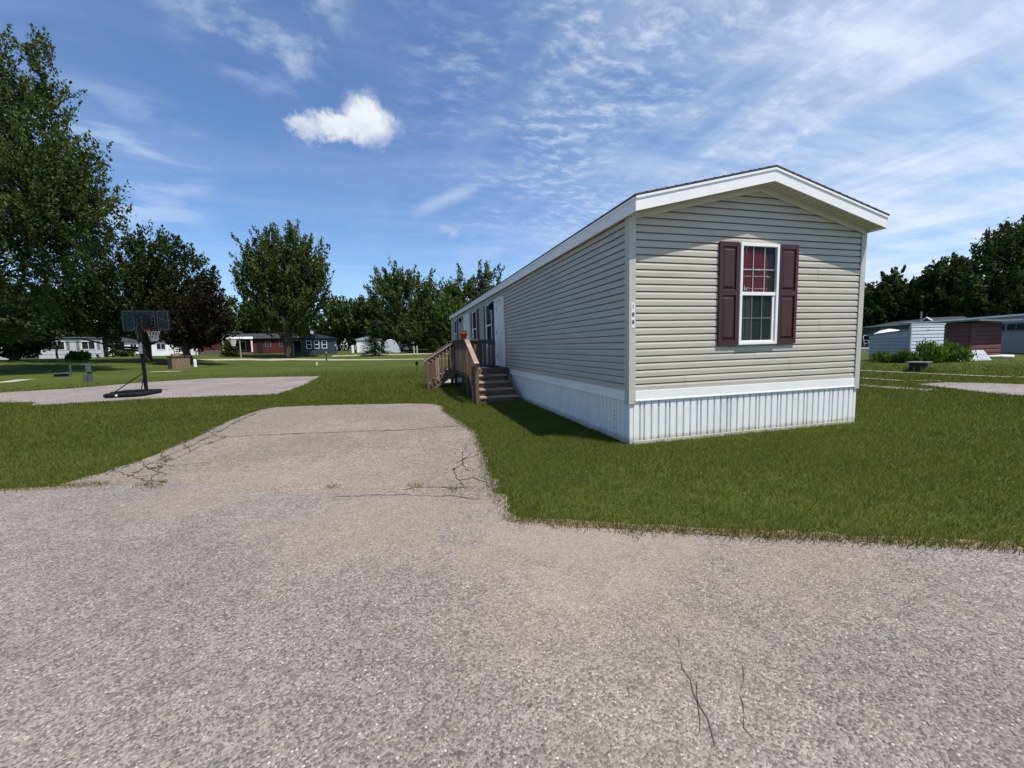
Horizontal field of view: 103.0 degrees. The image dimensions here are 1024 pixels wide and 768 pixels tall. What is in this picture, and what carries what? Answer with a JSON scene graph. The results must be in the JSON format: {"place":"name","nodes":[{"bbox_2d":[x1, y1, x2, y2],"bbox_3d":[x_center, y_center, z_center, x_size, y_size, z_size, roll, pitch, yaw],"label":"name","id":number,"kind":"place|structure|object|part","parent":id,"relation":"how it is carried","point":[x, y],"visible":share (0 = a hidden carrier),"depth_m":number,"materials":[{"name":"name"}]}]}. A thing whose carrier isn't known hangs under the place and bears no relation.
{"place":"outdoors","nodes":[
{"label":"outdoors","id":0,"kind":"place"},
{"bbox_2d":[0,379,30,382],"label":"path","id":1,"kind":"structure","parent":0,"point":[16,380],"depth_m":25.41,"materials":[{"name":"grey concrete"}]},
{"bbox_2d":[204,359,289,360],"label":"path","id":2,"kind":"structure","parent":0,"point":[243,359],"depth_m":55.91,"materials":[{"name":"grey concrete"}]},
{"bbox_2d":[55,403,515,515],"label":"driveway","id":3,"kind":"structure","parent":0,"point":[372,470],"depth_m":5.58,"materials":[{"name":"concrete"}]},
{"bbox_2d":[108,405,487,499],"bbox_3d":[-3.234,0.857,7.113,4.953,0.004,7.956,-3,6,-15],"label":"driveway crack","id":4,"kind":"object","parent":3,"relation":"on","point":[298,433],"visible":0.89,"depth_m":5.37,"materials":[{"name":"concrete"}]},
{"bbox_2d":[196,358,447,359],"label":"path","id":5,"kind":"structure","parent":0,"point":[329,359],"depth_m":55.57,"materials":[{"name":"grey concrete"}]},
{"bbox_2d":[331,353,446,356],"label":"path","id":6,"kind":"structure","parent":0,"point":[383,354],"depth_m":68.14,"materials":[{"name":"grey concrete"}]},
{"bbox_2d":[0,406,1023,767],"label":"road","id":7,"kind":"structure","parent":0,"point":[124,564],"depth_m":1.99,"materials":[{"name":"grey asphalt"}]},
{"bbox_2d":[528,636,752,750],"bbox_3d":[0.561,1.262,1.777,0.861,0.001,0.595,0,6,18],"label":"road crack","id":8,"kind":"object","parent":7,"relation":"on","point":[531,704],"visible":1,"depth_m":1.63,"materials":[{"name":"asphalt"}]},
{"bbox_2d":[0,347,1023,549],"bbox_3d":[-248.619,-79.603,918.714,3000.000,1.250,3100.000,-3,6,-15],"label":"ground","id":9,"kind":"structure","parent":0,"point":[40,371],"depth_m":5.46,"materials":[{"name":"green plant"}]},
{"bbox_2d":[0,268,69,360],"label":"broad tree","id":10,"kind":"object","parent":9,"relation":"on","point":[13,351],"visible":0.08,"depth_m":49.89,"materials":[{"name":"green plant"}]},
{"bbox_2d":[0,483,107,490],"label":"road verge","id":11,"kind":"structure","parent":9,"relation":"on","point":[47,487],"depth_m":4.52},
{"bbox_2d":[52,343,58,359],"bbox_3d":[-55.797,-3.961,49.889,0.921,2.322,0.244,-3,6,-15],"label":"sapling","id":12,"kind":"object","parent":9,"relation":"on","point":[56,353],"visible":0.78,"depth_m":49.85,"materials":[{"name":"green plant"}]},
{"bbox_2d":[51,365,71,376],"bbox_3d":[-31.546,-0.843,28.521,0.600,0.900,0.980,3,7,42],"label":"bench","id":13,"kind":"object","parent":9,"relation":"on","point":[62,374],"visible":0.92,"depth_m":28.44,"materials":[{"name":"grey metal"}]},
{"bbox_2d":[0,23,137,343],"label":"maple tree","id":14,"kind":"object","parent":9,"relation":"on","point":[44,183],"visible":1,"depth_m":29.69,"materials":[{"name":"green plant"}]},
{"bbox_2d":[39,337,103,358],"bbox_3d":[-70.426,-5.687,65.177,4.500,3.640,7.200,4,7,43],"label":"mobile home","id":15,"kind":"object","parent":9,"relation":"on","point":[94,349],"visible":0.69,"depth_m":64.04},
{"bbox_2d":[51,341,65,349],"bbox_3d":[-69.902,-5.890,62.607,0.047,1.380,1.580,4,7,43],"label":"window","id":16,"kind":"structure","parent":15,"relation":"in","point":[61,345],"depth_m":62.89,"materials":[{"name":"glass"}]},
{"bbox_2d":[81,341,95,349],"bbox_3d":[-67.630,-6.175,65.025,0.046,1.380,1.580,4,7,43],"label":"window","id":17,"kind":"structure","parent":15,"relation":"in","point":[84,346],"depth_m":65.00,"materials":[{"name":"glass"}]},
{"bbox_2d":[63,350,99,360],"bbox_3d":[-53.024,-3.522,50.059,3.709,1.551,2.461,0,6,16],"label":"shrub","id":18,"kind":"object","parent":9,"relation":"on","point":[80,355],"visible":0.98,"depth_m":49.53,"materials":[{"name":"green plant"}]},
{"bbox_2d":[83,363,92,381],"bbox_3d":[-23.918,-0.586,22.961,0.370,1.150,0.240,-6,7,-38],"label":"utility pedestal","id":19,"kind":"object","parent":9,"relation":"on","point":[88,376],"visible":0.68,"depth_m":22.92,"materials":[{"name":"grey metal"}]},
{"bbox_2d":[60,281,154,356],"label":"broad tree","id":20,"kind":"object","parent":9,"relation":"on","point":[105,349],"visible":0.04,"depth_m":91.55,"materials":[{"name":"green plant"}]},
{"bbox_2d":[0,218,221,362],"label":"broad tree","id":21,"kind":"object","parent":9,"relation":"on","point":[101,307],"visible":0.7,"depth_m":44.31,"materials":[{"name":"green plant"}]},
{"bbox_2d":[112,350,139,356],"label":"shrub","id":22,"kind":"object","parent":9,"relation":"on","point":[123,353],"visible":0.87,"depth_m":65.45,"materials":[{"name":"green plant"}]},
{"bbox_2d":[121,337,173,355],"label":"white house","id":23,"kind":"structure","parent":9,"relation":"on","point":[159,348],"depth_m":76.41,"materials":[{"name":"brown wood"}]},
{"bbox_2d":[156,343,165,349],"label":"window","id":24,"kind":"structure","parent":23,"relation":"in","point":[159,346],"depth_m":76.71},
{"bbox_2d":[0,376,318,404],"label":"basketball court","id":25,"kind":"object","parent":9,"relation":"on","point":[221,387],"visible":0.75,"depth_m":16.63,"materials":[{"name":"concrete"}]},
{"bbox_2d":[103,310,170,397],"bbox_3d":[-13.771,-1.200,15.042,1.540,3.148,2.587,-3,6,-15],"label":"basketball hoop","id":26,"kind":"object","parent":25,"relation":"on","point":[137,325],"visible":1,"depth_m":15.20,"materials":[{"name":"black plastic"}]},
{"bbox_2d":[166,354,190,368],"bbox_3d":[-30.195,-2.053,36.939,1.160,1.390,1.480,2,6,31],"label":"bin enclosure","id":27,"kind":"object","parent":9,"relation":"on","point":[176,361],"visible":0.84,"depth_m":36.56,"materials":[{"name":"brown wood"}]},
{"bbox_2d":[140,273,238,364],"bbox_3d":[-33.665,-6.779,42.987,8.956,9.903,6.294,-3,6,-15],"label":"maroon tree","id":28,"kind":"object","parent":9,"relation":"on","point":[199,318],"visible":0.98,"depth_m":42.03,"materials":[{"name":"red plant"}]},
{"bbox_2d":[191,348,196,354],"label":"garden shed","id":29,"kind":"structure","parent":9,"relation":"on","point":[193,352],"depth_m":73.65,"materials":[{"name":"white"}]},
{"bbox_2d":[198,350,222,354],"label":"board fence","id":30,"kind":"object","parent":9,"relation":"on","point":[210,352],"visible":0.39,"depth_m":69.55,"materials":[{"name":"wood"}]},
{"bbox_2d":[19,324,427,358],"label":"woodland","id":31,"kind":"object","parent":9,"relation":"on","point":[112,350],"visible":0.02,"depth_m":116.97,"materials":[{"name":"green plant"}]},
{"bbox_2d":[217,338,242,356],"bbox_3d":[-42.851,-5.590,61.787,3.623,3.342,2.998,-3,6,-15],"label":"shrub","id":32,"kind":"object","parent":9,"relation":"on","point":[229,350],"visible":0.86,"depth_m":61.53,"materials":[{"name":"green plant"}]},
{"bbox_2d":[229,335,242,357],"bbox_3d":[-39.564,-5.441,58.028,2.160,3.980,1.120,-5,6,-33],"label":"basketball hoop","id":33,"kind":"object","parent":9,"relation":"on","point":[230,340],"visible":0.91,"depth_m":57.91,"materials":[{"name":"plastic"}]},
{"bbox_2d":[196,333,297,354],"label":"red house","id":34,"kind":"structure","parent":9,"relation":"on","point":[258,343],"depth_m":74.95,"materials":[{"name":"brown wood"}]},
{"bbox_2d":[237,341,246,350],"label":"window","id":35,"kind":"structure","parent":34,"relation":"in","point":[243,343],"depth_m":73.57,"materials":[{"name":"glass"}]},
{"bbox_2d":[257,343,262,353],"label":"door","id":36,"kind":"structure","parent":34,"relation":"in","point":[259,345],"depth_m":74.92,"materials":[{"name":"wood"}]},
{"bbox_2d":[265,341,270,346],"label":"window","id":37,"kind":"structure","parent":34,"relation":"in","point":[268,343],"depth_m":75.63,"materials":[{"name":"grey glass"}]},
{"bbox_2d":[223,294,275,333],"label":"broad tree","id":38,"kind":"object","parent":9,"relation":"on","point":[243,325],"visible":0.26,"depth_m":93.97,"materials":[{"name":"green plant"}]},
{"bbox_2d":[228,218,334,357],"bbox_3d":[-34.837,-14.398,62.251,13.929,21.364,11.781,-5,6,-33],"label":"maple tree","id":39,"kind":"object","parent":9,"relation":"on","point":[299,280],"visible":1,"depth_m":60.29,"materials":[{"name":"green plant"}]},
{"bbox_2d":[283,334,337,354],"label":"slate house","id":40,"kind":"structure","parent":9,"relation":"on","point":[317,344],"depth_m":69.81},
{"bbox_2d":[306,341,311,348],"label":"window","id":41,"kind":"structure","parent":40,"relation":"in","point":[308,343],"depth_m":69.32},
{"bbox_2d":[314,340,319,348],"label":"window","id":42,"kind":"structure","parent":40,"relation":"in","point":[316,343],"depth_m":69.69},
{"bbox_2d":[321,340,326,347],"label":"window","id":43,"kind":"structure","parent":40,"relation":"in","point":[324,342],"depth_m":70.09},
{"bbox_2d":[296,295,373,350],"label":"broad tree","id":44,"kind":"object","parent":9,"relation":"on","point":[338,314],"visible":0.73,"depth_m":95.49,"materials":[{"name":"green plant"}]},
{"bbox_2d":[351,336,381,352],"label":"white shed","id":45,"kind":"structure","parent":9,"relation":"on","point":[359,344],"depth_m":75.38,"materials":[{"name":"white metal"}]},
{"bbox_2d":[347,294,395,344],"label":"broad tree","id":46,"kind":"object","parent":9,"relation":"on","point":[360,331],"visible":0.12,"depth_m":96.97,"materials":[{"name":"green plant"}]},
{"bbox_2d":[359,316,391,355],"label":"spruce tree","id":47,"kind":"object","parent":9,"relation":"on","point":[373,341],"visible":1,"depth_m":65.27,"materials":[{"name":"green plant"}]},
{"bbox_2d":[384,339,400,352],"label":"domed shelter","id":48,"kind":"object","parent":9,"relation":"on","point":[393,347],"visible":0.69,"depth_m":74.92,"materials":[{"name":"fabric"}]},
{"bbox_2d":[397,344,413,351],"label":"parked car","id":49,"kind":"object","parent":9,"relation":"on","point":[402,347],"visible":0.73,"depth_m":77.67,"materials":[{"name":"black paint"}]},
{"bbox_2d":[363,256,462,350],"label":"maple tree","id":50,"kind":"object","parent":9,"relation":"on","point":[389,289],"visible":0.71,"depth_m":79.44,"materials":[{"name":"green plant"}]},
{"bbox_2d":[402,293,476,352],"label":"broad tree","id":51,"kind":"object","parent":9,"relation":"on","point":[432,336],"visible":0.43,"depth_m":71.99,"materials":[{"name":"green plant"}]},
{"bbox_2d":[443,378,465,383],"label":"stepping slab","id":52,"kind":"structure","parent":9,"relation":"on","point":[458,381],"depth_m":16.70,"materials":[{"name":"concrete"}]},
{"bbox_2d":[422,339,519,403],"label":"wooden deck","id":53,"kind":"structure","parent":9,"relation":"on","point":[468,362],"depth_m":12.33,"materials":[{"name":"brown wood"}]},
{"bbox_2d":[459,329,466,338],"bbox_3d":[-1.451,-1.500,12.195,0.237,0.310,0.237,0,6,12],"label":"flower pot","id":54,"kind":"object","parent":53,"relation":"on","point":[463,334],"visible":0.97,"depth_m":12.14,"materials":[{"name":"ceramic"}]},
{"bbox_2d":[441,259,504,309],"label":"maple tree","id":55,"kind":"object","parent":9,"relation":"on","point":[471,290],"visible":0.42,"depth_m":83.08,"materials":[{"name":"green plant"}]},
{"bbox_2d":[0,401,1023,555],"bbox_3d":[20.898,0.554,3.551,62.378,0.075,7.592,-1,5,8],"label":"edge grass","id":56,"kind":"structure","parent":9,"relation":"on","point":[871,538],"depth_m":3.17,"materials":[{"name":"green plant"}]},
{"bbox_2d":[449,165,889,444],"bbox_3d":[0.984,-2.058,15.867,4.610,4.008,20.756,-3,6,-15],"label":"mobile home","id":57,"kind":"object","parent":9,"relation":"on","point":[723,304],"visible":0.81,"depth_m":6.23,"materials":[{"name":"plastic"}]},
{"bbox_2d":[454,320,456,339],"bbox_3d":[-3.161,-2.807,22.928,0.046,1.500,0.950,-3,6,-15],"label":"window","id":58,"kind":"structure","parent":57,"relation":"in","point":[455,326],"depth_m":23.12,"materials":[{"name":"white plastic"}]},
{"bbox_2d":[463,313,469,338],"bbox_3d":[-2.119,-2.184,19.132,0.076,2.140,1.400,-3,6,-15],"label":"door","id":59,"kind":"structure","parent":57,"relation":"in","point":[466,322],"depth_m":19.01,"materials":[{"name":"white plastic"}]},
{"bbox_2d":[472,310,476,339],"bbox_3d":[-1.560,-2.297,17.090,0.046,1.500,1.000,-3,6,-15],"label":"window","id":60,"kind":"structure","parent":57,"relation":"in","point":[474,321],"depth_m":17.20,"materials":[{"name":"white plastic"}]},
{"bbox_2d":[485,303,491,346],"bbox_3d":[-0.812,-2.058,14.360,0.046,1.500,0.980,-3,6,-15],"label":"window","id":61,"kind":"structure","parent":57,"relation":"in","point":[488,316],"depth_m":14.50,"materials":[{"name":"white plastic"}]},
{"bbox_2d":[494,296,505,366],"bbox_3d":[-0.396,-1.624,12.848,0.076,2.120,1.080,-3,6,-15],"label":"door","id":62,"kind":"structure","parent":57,"relation":"in","point":[499,324],"depth_m":12.90,"materials":[{"name":"white plastic"}]},
{"bbox_2d":[737,242,779,344],"bbox_3d":[3.715,-1.350,6.143,0.714,1.497,0.046,-3,6,-15],"label":"window","id":63,"kind":"structure","parent":57,"relation":"in","point":[759,262],"depth_m":6.16,"materials":[{"name":"white plastic"}]},
{"bbox_2d":[507,515,1022,548],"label":"road verge","id":64,"kind":"structure","parent":9,"relation":"on","point":[696,531],"depth_m":3.03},
{"bbox_2d":[861,347,868,353],"bbox_3d":[30.906,-2.871,35.677,2.500,0.570,3.200,1,6,22],"label":"concrete porch","id":65,"kind":"object","parent":9,"relation":"on","point":[864,350],"visible":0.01,"depth_m":34.41,"materials":[{"name":"grey concrete"}]},
{"bbox_2d":[868,350,892,362],"bbox_3d":[20.393,-1.483,22.433,1.781,0.755,1.323,-3,6,-15],"label":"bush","id":66,"kind":"object","parent":9,"relation":"on","point":[882,357],"visible":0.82,"depth_m":22.23,"materials":[{"name":"green plant"}]},
{"bbox_2d":[874,329,898,333],"bbox_3d":[35.057,-4.040,37.903,2.125,2.170,2.125,-6,7,-37],"label":"patio umbrella","id":67,"kind":"object","parent":9,"relation":"on","point":[886,330],"visible":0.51,"depth_m":37.53,"materials":[{"name":"white fabric"}]},
{"bbox_2d":[861,312,922,347],"bbox_3d":[47.326,-6.255,49.173,4.900,4.350,13.600,1,6,22],"label":"dark trailer","id":68,"kind":"object","parent":9,"relation":"on","point":[873,329],"visible":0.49,"depth_m":49.86,"materials":[{"name":"beige"}]},
{"bbox_2d":[862,265,922,331],"bbox_3d":[50.792,-10.176,54.045,12.286,10.948,6.885,0,6,13],"label":"broad tree","id":69,"kind":"object","parent":9,"relation":"on","point":[886,298],"visible":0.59,"depth_m":52.72,"materials":[{"name":"green plant"}]},
{"bbox_2d":[868,323,945,357],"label":"metal shed","id":70,"kind":"structure","parent":9,"relation":"on","point":[892,342],"depth_m":23.02,"materials":[{"name":"white metal"}]},
{"bbox_2d":[890,349,931,362],"bbox_3d":[21.070,-1.484,21.695,1.537,0.865,1.372,-1,5,1],"label":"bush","id":71,"kind":"object","parent":9,"relation":"on","point":[900,356],"visible":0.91,"depth_m":21.47,"materials":[{"name":"green plant"}]},
{"bbox_2d":[903,361,937,372],"bbox_3d":[16.147,-0.656,16.183,1.134,0.460,1.040,-5,6,-32],"label":"stump table","id":72,"kind":"object","parent":9,"relation":"on","point":[919,366],"visible":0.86,"depth_m":15.99,"materials":[{"name":"grey wood"}]},
{"bbox_2d":[914,338,950,362],"bbox_3d":[22.135,-1.772,21.576,1.732,1.410,1.524,-5,6,-30],"label":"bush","id":73,"kind":"object","parent":9,"relation":"on","point":[935,350],"visible":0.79,"depth_m":21.27,"materials":[{"name":"green plant"}]},
{"bbox_2d":[899,252,992,320],"bbox_3d":[53.406,-10.278,49.664,8.981,11.843,7.627,-3,6,-15],"label":"broad tree","id":74,"kind":"object","parent":9,"relation":"on","point":[928,304],"visible":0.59,"depth_m":49.26,"materials":[{"name":"green plant"}]},
{"bbox_2d":[939,339,977,361],"bbox_3d":[23.415,-1.764,21.620,1.901,1.310,1.780,1,6,28],"label":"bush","id":75,"kind":"object","parent":9,"relation":"on","point":[956,352],"visible":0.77,"depth_m":21.32,"materials":[{"name":"green plant"}]},
{"bbox_2d":[899,319,1022,354],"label":"wooden shed","id":76,"kind":"structure","parent":9,"relation":"on","point":[983,334],"depth_m":25.57,"materials":[{"name":"red wood"}]},
{"bbox_2d":[920,314,1023,352],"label":"grey trailer","id":77,"kind":"object","parent":9,"relation":"on","point":[1012,339],"visible":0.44,"depth_m":30.25,"materials":[{"name":"grey metal"}]},
{"bbox_3d":[37.503,-4.370,31.698,0.047,0.650,2.580,1,6,22],"label":"window","id":78,"kind":"part","parent":77,"relation":"part of","materials":[{"name":"grey glass"}]},
{"bbox_3d":[36.610,-4.148,29.581,0.046,0.650,1.980,1,6,22],"label":"window","id":79,"kind":"part","parent":77,"relation":"part of","materials":[{"name":"black glass"}]},
{"bbox_2d":[923,382,1023,394],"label":"parking pad","id":80,"kind":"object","parent":9,"relation":"on","point":[1013,389],"visible":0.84,"depth_m":11.08,"materials":[{"name":"concrete"}]},
{"bbox_2d":[934,214,1023,317],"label":"broad tree","id":81,"kind":"object","parent":9,"relation":"on","point":[1003,283],"visible":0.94,"depth_m":43.23,"materials":[{"name":"green plant"}]},
{"bbox_2d":[988,355,1014,357],"bbox_3d":[28.410,-1.593,23.662,1.292,0.196,0.608,-2,5,-3],"label":"white pipe","id":82,"kind":"object","parent":9,"relation":"on","point":[1001,356],"visible":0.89,"depth_m":23.50,"materials":[{"name":"white plastic"}]},
{"bbox_2d":[0,0,1023,357],"label":"sky","id":83,"kind":"structure","parent":0,"point":[439,135],"materials":[{"name":"blue"}]},
{"bbox_2d":[863,335,869,347],"bbox_3d":[30.651,-3.663,35.058,0.604,1.131,0.951,-1,5,1],"label":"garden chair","id":84,"kind":"object","parent":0,"point":[866,338],"visible":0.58,"depth_m":35.19,"materials":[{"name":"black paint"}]},
{"bbox_2d":[864,385,932,390],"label":"path","id":85,"kind":"structure","parent":0,"point":[901,387],"depth_m":11.35,"materials":[{"name":"concrete"}]},
{"bbox_2d":[861,370,1004,376],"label":"path","id":86,"kind":"structure","parent":0,"point":[934,373],"depth_m":14.57,"materials":[{"name":"concrete"}]},
{"bbox_2d":[969,350,990,359],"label":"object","id":87,"kind":"structure","parent":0,"point":[982,354],"depth_m":22.52,"materials":[{"name":"white"}]}
]}

